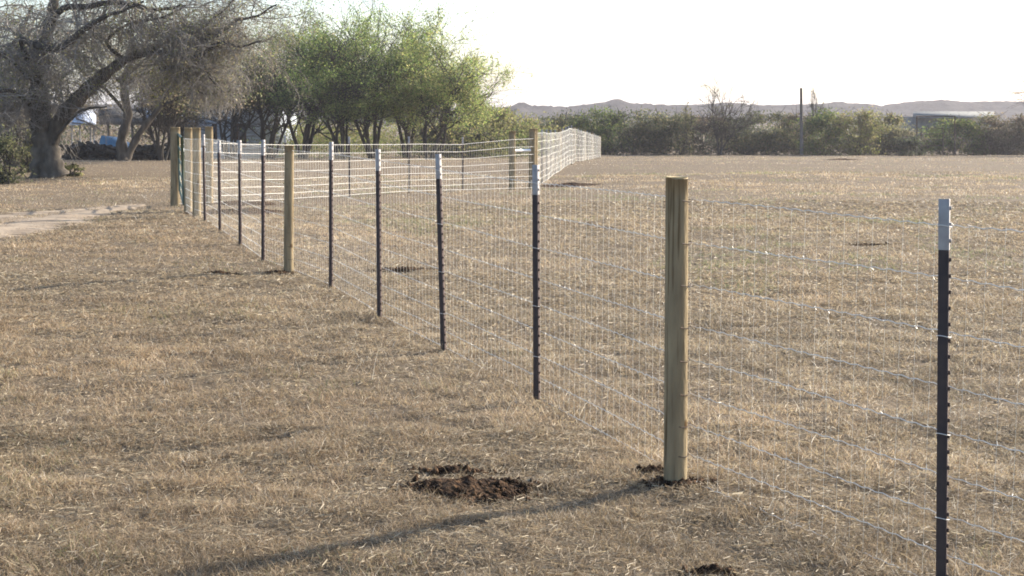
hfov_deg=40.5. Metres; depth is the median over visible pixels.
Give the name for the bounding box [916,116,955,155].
metal frame
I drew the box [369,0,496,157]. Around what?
grove tree
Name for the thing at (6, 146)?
leafy shrub
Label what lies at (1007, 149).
hedge bush
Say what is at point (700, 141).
hedge bush
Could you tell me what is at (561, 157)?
pasture wire fence
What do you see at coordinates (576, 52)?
sky
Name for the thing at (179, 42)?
old tree
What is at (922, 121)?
barn
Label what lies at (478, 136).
hedge bush
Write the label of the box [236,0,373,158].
grove tree
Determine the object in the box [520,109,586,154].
hedge bush
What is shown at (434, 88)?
grove tree
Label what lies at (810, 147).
hedge bush
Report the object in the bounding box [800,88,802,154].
utility pole
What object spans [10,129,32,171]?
leafy shrub
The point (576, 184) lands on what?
soil heap
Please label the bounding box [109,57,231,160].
fan tree
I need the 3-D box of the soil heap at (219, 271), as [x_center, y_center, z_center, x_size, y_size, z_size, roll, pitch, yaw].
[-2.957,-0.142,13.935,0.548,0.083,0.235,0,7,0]
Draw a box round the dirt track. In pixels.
[0,204,146,237]
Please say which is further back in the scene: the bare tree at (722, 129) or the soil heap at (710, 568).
the bare tree at (722, 129)
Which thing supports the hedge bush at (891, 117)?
on the ground at (400, 166)
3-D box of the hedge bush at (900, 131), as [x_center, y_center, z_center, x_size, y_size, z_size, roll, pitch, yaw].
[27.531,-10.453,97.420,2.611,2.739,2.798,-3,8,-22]
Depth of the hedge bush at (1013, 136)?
97.14 m
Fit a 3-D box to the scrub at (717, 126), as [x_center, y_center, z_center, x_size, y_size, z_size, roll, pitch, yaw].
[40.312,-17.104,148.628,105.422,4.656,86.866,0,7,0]
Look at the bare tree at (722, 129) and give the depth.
93.94 m
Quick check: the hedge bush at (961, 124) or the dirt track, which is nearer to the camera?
the dirt track
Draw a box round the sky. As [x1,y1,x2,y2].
[0,0,1023,107]
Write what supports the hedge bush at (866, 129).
on the ground at (400, 166)
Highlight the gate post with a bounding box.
[170,127,180,205]
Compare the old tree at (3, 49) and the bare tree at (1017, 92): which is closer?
the old tree at (3, 49)
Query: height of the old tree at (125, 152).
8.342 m
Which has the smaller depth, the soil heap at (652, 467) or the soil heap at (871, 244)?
the soil heap at (652, 467)
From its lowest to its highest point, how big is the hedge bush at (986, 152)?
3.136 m
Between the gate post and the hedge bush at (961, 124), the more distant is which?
the hedge bush at (961, 124)
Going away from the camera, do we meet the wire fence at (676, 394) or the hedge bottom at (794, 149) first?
the wire fence at (676, 394)
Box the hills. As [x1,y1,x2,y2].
[24,99,1023,124]
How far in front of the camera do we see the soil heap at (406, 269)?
14.17 m
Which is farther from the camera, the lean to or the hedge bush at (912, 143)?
the hedge bush at (912, 143)
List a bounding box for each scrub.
[0,93,166,153]
[388,105,1022,152]
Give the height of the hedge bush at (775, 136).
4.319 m
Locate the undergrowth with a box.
[243,108,567,158]
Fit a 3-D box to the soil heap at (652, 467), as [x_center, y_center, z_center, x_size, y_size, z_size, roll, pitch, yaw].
[0.620,0.814,6.156,0.256,0.075,0.113,0,7,0]
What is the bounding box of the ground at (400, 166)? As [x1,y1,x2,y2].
[0,124,1023,575]
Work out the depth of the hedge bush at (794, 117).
99.11 m
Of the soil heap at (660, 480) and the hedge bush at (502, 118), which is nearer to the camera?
the soil heap at (660, 480)
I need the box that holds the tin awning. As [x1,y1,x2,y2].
[71,110,95,143]
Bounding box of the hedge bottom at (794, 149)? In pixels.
[595,127,1023,154]
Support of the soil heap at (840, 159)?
on the ground at (400, 166)
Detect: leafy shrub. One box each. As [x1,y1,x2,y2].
[0,124,36,184]
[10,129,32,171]
[64,162,85,176]
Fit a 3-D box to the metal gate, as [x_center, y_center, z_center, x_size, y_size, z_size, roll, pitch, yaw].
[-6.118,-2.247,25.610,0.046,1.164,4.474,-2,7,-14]
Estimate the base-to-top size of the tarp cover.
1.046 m
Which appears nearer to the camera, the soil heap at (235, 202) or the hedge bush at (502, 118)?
the soil heap at (235, 202)
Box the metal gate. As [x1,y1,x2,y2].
[177,133,183,204]
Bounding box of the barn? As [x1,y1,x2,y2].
[899,111,993,146]
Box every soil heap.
[179,207,283,215]
[191,270,243,274]
[209,200,282,205]
[259,269,295,274]
[368,265,437,272]
[386,473,552,506]
[397,463,506,477]
[539,182,602,186]
[623,464,663,475]
[638,474,718,488]
[678,563,745,575]
[824,158,856,159]
[845,242,900,245]
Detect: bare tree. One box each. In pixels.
[689,78,764,154]
[805,85,825,137]
[998,59,1023,108]
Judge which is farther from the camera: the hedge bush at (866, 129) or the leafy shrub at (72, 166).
the hedge bush at (866, 129)
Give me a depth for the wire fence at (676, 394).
5.96 m
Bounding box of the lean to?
[98,109,182,138]
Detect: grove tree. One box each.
[191,9,298,158]
[202,20,349,158]
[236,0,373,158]
[236,0,434,158]
[265,0,461,158]
[357,0,532,159]
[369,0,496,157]
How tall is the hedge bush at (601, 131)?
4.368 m
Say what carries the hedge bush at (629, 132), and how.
on the ground at (400, 166)
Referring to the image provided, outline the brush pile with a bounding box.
[59,140,180,159]
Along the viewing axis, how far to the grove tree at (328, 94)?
71.42 m
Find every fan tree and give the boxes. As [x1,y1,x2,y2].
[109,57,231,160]
[129,66,220,147]
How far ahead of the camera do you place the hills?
612.69 m
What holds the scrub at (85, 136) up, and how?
on the ground at (400, 166)
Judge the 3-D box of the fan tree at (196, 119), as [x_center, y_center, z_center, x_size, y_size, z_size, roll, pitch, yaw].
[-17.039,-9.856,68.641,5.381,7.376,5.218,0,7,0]
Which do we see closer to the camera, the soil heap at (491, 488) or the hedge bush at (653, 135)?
the soil heap at (491, 488)
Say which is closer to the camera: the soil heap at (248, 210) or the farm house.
the soil heap at (248, 210)
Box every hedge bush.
[389,114,505,157]
[458,101,549,156]
[476,103,544,156]
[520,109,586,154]
[548,109,624,154]
[556,103,641,154]
[598,106,679,154]
[628,105,693,154]
[670,99,698,154]
[672,110,743,154]
[719,109,769,154]
[724,99,810,154]
[774,103,811,154]
[789,102,863,154]
[810,106,891,155]
[861,109,910,154]
[882,121,920,154]
[893,134,927,155]
[918,114,996,154]
[937,112,1013,154]
[977,111,1023,155]
[1002,113,1023,153]
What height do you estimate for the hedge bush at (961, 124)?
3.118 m
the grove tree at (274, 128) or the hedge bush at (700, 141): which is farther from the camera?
the hedge bush at (700, 141)
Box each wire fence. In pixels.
[180,127,535,204]
[184,128,1023,575]
[536,125,600,182]
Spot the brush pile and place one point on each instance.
(88, 150)
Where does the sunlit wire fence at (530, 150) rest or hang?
on the ground at (400, 166)
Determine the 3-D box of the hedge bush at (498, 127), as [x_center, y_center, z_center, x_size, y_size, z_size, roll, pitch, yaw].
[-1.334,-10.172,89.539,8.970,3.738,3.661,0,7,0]
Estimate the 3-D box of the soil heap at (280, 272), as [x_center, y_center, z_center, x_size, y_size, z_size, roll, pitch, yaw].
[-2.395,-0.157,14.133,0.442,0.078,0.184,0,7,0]
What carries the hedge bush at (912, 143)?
on the ground at (400, 166)
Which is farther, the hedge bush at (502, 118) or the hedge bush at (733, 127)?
the hedge bush at (733, 127)
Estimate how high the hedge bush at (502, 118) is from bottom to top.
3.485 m
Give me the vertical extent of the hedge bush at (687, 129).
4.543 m
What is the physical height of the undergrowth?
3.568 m
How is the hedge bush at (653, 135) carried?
on the ground at (400, 166)
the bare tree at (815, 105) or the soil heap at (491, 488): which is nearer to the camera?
the soil heap at (491, 488)
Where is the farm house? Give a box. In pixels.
[184,93,299,158]
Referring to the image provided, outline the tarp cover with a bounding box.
[99,135,128,146]
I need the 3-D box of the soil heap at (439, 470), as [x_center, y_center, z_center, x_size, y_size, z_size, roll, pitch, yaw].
[-0.269,0.824,6.213,0.501,0.087,0.136,0,7,0]
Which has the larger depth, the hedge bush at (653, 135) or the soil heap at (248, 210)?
the hedge bush at (653, 135)
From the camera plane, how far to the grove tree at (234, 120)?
75.36 m
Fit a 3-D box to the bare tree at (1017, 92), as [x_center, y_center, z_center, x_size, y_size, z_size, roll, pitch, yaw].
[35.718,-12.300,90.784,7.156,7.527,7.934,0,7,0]
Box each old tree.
[0,0,147,167]
[0,0,337,177]
[34,0,289,161]
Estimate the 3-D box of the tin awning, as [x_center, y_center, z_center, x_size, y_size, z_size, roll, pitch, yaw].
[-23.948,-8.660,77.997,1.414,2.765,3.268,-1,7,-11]
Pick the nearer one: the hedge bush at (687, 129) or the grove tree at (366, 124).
the grove tree at (366, 124)

